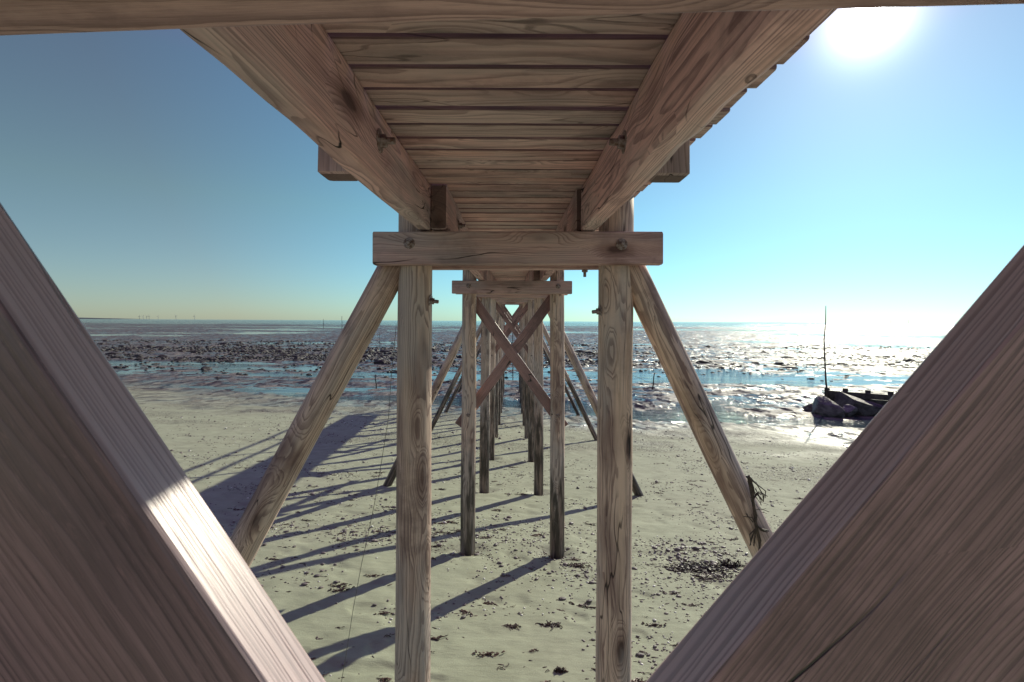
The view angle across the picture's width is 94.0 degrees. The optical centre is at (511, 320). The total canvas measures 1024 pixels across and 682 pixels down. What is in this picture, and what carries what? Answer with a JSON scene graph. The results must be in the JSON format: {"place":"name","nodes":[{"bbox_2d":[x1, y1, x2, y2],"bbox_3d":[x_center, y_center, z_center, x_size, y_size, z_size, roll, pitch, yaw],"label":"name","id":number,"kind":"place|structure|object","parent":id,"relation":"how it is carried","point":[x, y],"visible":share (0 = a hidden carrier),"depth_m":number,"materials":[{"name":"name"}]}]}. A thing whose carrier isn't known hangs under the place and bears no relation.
{"place":"outdoors","nodes":[
{"label":"outdoors","id":0,"kind":"place"},
{"bbox_2d":[79,317,124,318],"bbox_3d":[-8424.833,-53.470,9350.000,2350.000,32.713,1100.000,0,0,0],"label":"coast hills","id":1,"kind":"structure","parent":0,"point":[100,318],"depth_m":8933.23,"materials":[{"name":"grey"}]},
{"bbox_2d":[0,4,1023,322],"label":"sky","id":2,"kind":"structure","parent":0,"point":[876,175],"materials":[{"name":"blue"}]},
{"bbox_2d":[83,323,949,681],"bbox_3d":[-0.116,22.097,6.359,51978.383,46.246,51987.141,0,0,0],"label":"beach","id":3,"kind":"structure","parent":0,"point":[309,613],"depth_m":10.50,"materials":[{"name":"beige sand"}]},
{"bbox_2d":[173,357,185,360],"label":"rock","id":4,"kind":"object","parent":3,"relation":"on","point":[180,359],"visible":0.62,"depth_m":57.59,"materials":[{"name":"grey stone"}]},
{"bbox_2d":[201,366,211,369],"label":"rock","id":5,"kind":"object","parent":3,"relation":"on","point":[204,367],"visible":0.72,"depth_m":47.50,"materials":[{"name":"grey stone"}]},
{"bbox_2d":[330,583,351,587],"bbox_3d":[-1.890,2.892,5.229,0.270,0.028,0.104,0,-7,1],"label":"seaweed scrap","id":6,"kind":"object","parent":3,"relation":"on","point":[340,585],"visible":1,"depth_m":5.22,"materials":[{"name":"brown plant"}]},
{"bbox_2d":[328,586,354,591],"bbox_3d":[-1.836,2.882,5.136,0.287,0.030,0.111,2,-7,-15],"label":"seaweed scrap","id":7,"kind":"object","parent":3,"relation":"on","point":[339,589],"visible":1,"depth_m":5.12,"materials":[{"name":"brown plant"}]},
{"bbox_2d":[373,611,389,614],"bbox_3d":[-1.279,2.854,4.669,0.181,0.022,0.061,0,0,-6],"label":"seaweed scrap","id":8,"kind":"object","parent":3,"relation":"on","point":[383,613],"visible":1,"depth_m":4.67,"materials":[{"name":"plant"}]},
{"bbox_2d":[373,359,390,363],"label":"rock","id":9,"kind":"object","parent":3,"relation":"on","point":[382,361],"visible":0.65,"depth_m":54.15,"materials":[{"name":"grey stone"}]},
{"bbox_2d":[377,677,391,681],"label":"seaweed scrap","id":10,"kind":"object","parent":3,"relation":"on","point":[386,678],"visible":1,"depth_m":3.62,"materials":[{"name":"brown plant"}]},
{"bbox_2d":[431,635,447,640],"bbox_3d":[-0.715,2.829,4.278,0.257,0.025,0.133,-2,-7,15],"label":"seaweed scrap","id":11,"kind":"object","parent":3,"relation":"on","point":[438,638],"visible":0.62,"depth_m":4.25,"materials":[{"name":"brown plant"}]},
{"bbox_2d":[459,609,472,615],"bbox_3d":[-0.461,2.896,4.735,0.183,0.035,0.083,0,0,29],"label":"seaweed scrap","id":12,"kind":"object","parent":3,"relation":"on","point":[465,611],"visible":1,"depth_m":4.75,"materials":[{"name":"brown plant"}]},
{"bbox_2d":[472,650,504,656],"bbox_3d":[-0.198,2.808,4.041,0.288,0.030,0.111,1,-7,-3],"label":"seaweed scrap","id":13,"kind":"object","parent":3,"relation":"on","point":[490,653],"visible":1,"depth_m":4.03,"materials":[{"name":"brown plant"}]},
{"bbox_2d":[140,407,855,675],"bbox_3d":[-0.559,3.778,13.317,36.513,2.509,21.470,0,0,0],"label":"shingle","id":14,"kind":"object","parent":3,"relation":"on","point":[585,574],"visible":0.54,"depth_m":7.30,"materials":[{"name":"stone"}]},
{"bbox_2d":[167,435,832,681],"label":"seaweed bits","id":15,"kind":"object","parent":3,"relation":"on","point":[523,545],"visible":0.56,"depth_m":6.84,"materials":[{"name":"brown plant"}]},
{"bbox_2d":[502,623,520,630],"bbox_3d":[-0.008,2.886,4.515,0.193,0.029,0.128,0,-7,0],"label":"seaweed heap","id":16,"kind":"object","parent":3,"relation":"on","point":[515,625],"visible":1,"depth_m":4.52,"materials":[{"name":"plant"}]},
{"bbox_2d":[0,0,1023,681],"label":"jetty","id":17,"kind":"object","parent":3,"relation":"on","point":[512,152],"visible":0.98,"depth_m":0.53,"materials":[{"name":"brown wood"}]},
{"bbox_2d":[341,330,395,681],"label":"fishing line","id":18,"kind":"object","parent":17,"relation":"hanging from","point":[373,507],"visible":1,"depth_m":2.72,"materials":[{"name":"plastic"}]},
{"bbox_2d":[743,475,768,550],"bbox_3d":[1.435,1.142,2.807,0.154,0.475,0.021,0,0,0],"label":"hanging seaweed","id":19,"kind":"object","parent":17,"relation":"hanging from","point":[750,481],"visible":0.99,"depth_m":2.80,"materials":[{"name":"brown plant"}]},
{"bbox_2d":[94,339,934,385],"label":"reef stones","id":20,"kind":"object","parent":3,"relation":"on","point":[310,357],"visible":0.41,"depth_m":68.83,"materials":[{"name":"grey stone"}]},
{"bbox_2d":[535,620,562,630],"bbox_3d":[0.352,2.901,4.548,0.256,0.031,0.181,0,-7,0],"label":"seaweed heap","id":21,"kind":"object","parent":3,"relation":"on","point":[553,624],"visible":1,"depth_m":4.56,"materials":[{"name":"brown plant"}]},
{"bbox_2d":[545,666,568,673],"bbox_3d":[0.355,2.784,3.817,0.194,0.047,0.067,0,-7,0],"label":"seaweed heap","id":22,"kind":"object","parent":3,"relation":"on","point":[559,669],"visible":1,"depth_m":3.81,"materials":[{"name":"black plant"}]},
{"bbox_2d":[566,562,589,567],"bbox_3d":[0.833,3.113,6.100,0.323,0.046,0.145,0,-7,0],"label":"seaweed heap","id":23,"kind":"object","parent":3,"relation":"on","point":[574,565],"visible":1,"depth_m":6.09,"materials":[{"name":"brown plant"}]},
{"bbox_2d":[569,601,595,608],"bbox_3d":[0.739,2.987,5.016,0.331,0.033,0.104,-2,-7,15],"label":"seaweed scrap","id":24,"kind":"object","parent":3,"relation":"on","point":[584,605],"visible":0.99,"depth_m":5.00,"materials":[{"name":"brown plant"}]},
{"bbox_2d":[631,677,645,681],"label":"seaweed scrap","id":25,"kind":"object","parent":3,"relation":"on","point":[636,679],"visible":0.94,"depth_m":3.71,"materials":[{"name":"brown plant"}]},
{"bbox_2d":[636,653,644,656],"bbox_3d":[1.103,2.870,4.104,0.073,0.026,0.052,-1,-7,8],"label":"pebble","id":26,"kind":"object","parent":3,"relation":"on","point":[640,654],"visible":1,"depth_m":4.09,"materials":[{"name":"stone"}]},
{"bbox_2d":[641,622,666,626],"bbox_3d":[1.389,2.964,4.669,0.261,0.027,0.101,0,-7,2],"label":"seaweed scrap","id":27,"kind":"object","parent":3,"relation":"on","point":[653,624],"visible":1,"depth_m":4.65,"materials":[{"name":"brown plant"}]},
{"bbox_2d":[635,557,740,575],"bbox_3d":[2.229,3.206,6.209,1.876,0.070,0.834,0,-7,0],"label":"seaweed heap","id":28,"kind":"object","parent":3,"relation":"on","point":[680,567],"visible":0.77,"depth_m":6.20,"materials":[{"name":"black plant"}]},
{"bbox_2d":[687,571,736,581],"bbox_3d":[2.517,3.161,5.943,0.756,0.066,0.324,0,-7,0],"label":"seaweed heap","id":29,"kind":"object","parent":3,"relation":"on","point":[707,578],"visible":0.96,"depth_m":5.90,"materials":[{"name":"plant"}]},
{"bbox_2d":[717,558,745,570],"bbox_3d":[2.927,3.207,6.341,0.396,0.129,0.273,0,0,26],"label":"seaweed heap","id":30,"kind":"object","parent":3,"relation":"on","point":[732,564],"visible":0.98,"depth_m":6.32,"materials":[{"name":"black plant"}]},
{"bbox_2d":[781,366,797,367],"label":"rock","id":31,"kind":"object","parent":3,"relation":"on","point":[788,367],"visible":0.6,"depth_m":52.42,"materials":[{"name":"grey stone"}]},
{"bbox_2d":[803,403,812,410],"bbox_3d":[16.895,4.928,27.143,0.664,0.549,0.616,0,0,27],"label":"boulder","id":32,"kind":"object","parent":3,"relation":"on","point":[808,407],"visible":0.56,"depth_m":26.96,"materials":[{"name":"stone"}]},
{"bbox_2d":[823,306,828,397],"bbox_3d":[18.043,2.114,27.363,0.386,5.973,0.110,0,0,0],"label":"withy","id":33,"kind":"object","parent":3,"relation":"on","point":[827,396],"visible":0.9,"depth_m":27.33,"materials":[{"name":"brown wood"}]},
{"bbox_2d":[811,396,845,417],"bbox_3d":[17.018,4.924,25.782,0.922,1.498,1.841,-3,7,-30],"label":"boulder","id":34,"kind":"object","parent":3,"relation":"on","point":[824,406],"visible":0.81,"depth_m":25.54,"materials":[{"name":"stone"}]},
{"bbox_2d":[842,404,857,416],"bbox_3d":[17.953,4.882,25.546,1.107,0.829,0.678,-2,6,-21],"label":"boulder","id":35,"kind":"object","parent":3,"relation":"on","point":[850,410],"visible":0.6,"depth_m":25.30,"materials":[{"name":"stone"}]},
{"bbox_2d":[834,392,882,415],"bbox_3d":[18.938,4.768,26.178,2.238,1.398,1.331,5,7,39],"label":"boulder","id":36,"kind":"object","parent":3,"relation":"on","point":[862,406],"visible":0.6,"depth_m":25.69,"materials":[{"name":"stone"}]},
{"bbox_2d":[824,387,893,404],"bbox_3d":[21.214,4.976,25.519,7.582,2.270,0.459,0,0,36],"label":"groyne","id":37,"kind":"object","parent":3,"relation":"on","point":[881,399],"visible":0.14,"depth_m":26.40,"materials":[{"name":"brown wood"}]},
{"bbox_2d":[80,319,955,427],"bbox_3d":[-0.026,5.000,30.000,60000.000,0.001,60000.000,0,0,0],"label":"sea water","id":38,"kind":"structure","parent":0,"point":[722,413],"depth_m":46.94,"materials":[{"name":"blue liquid"}]}
]}

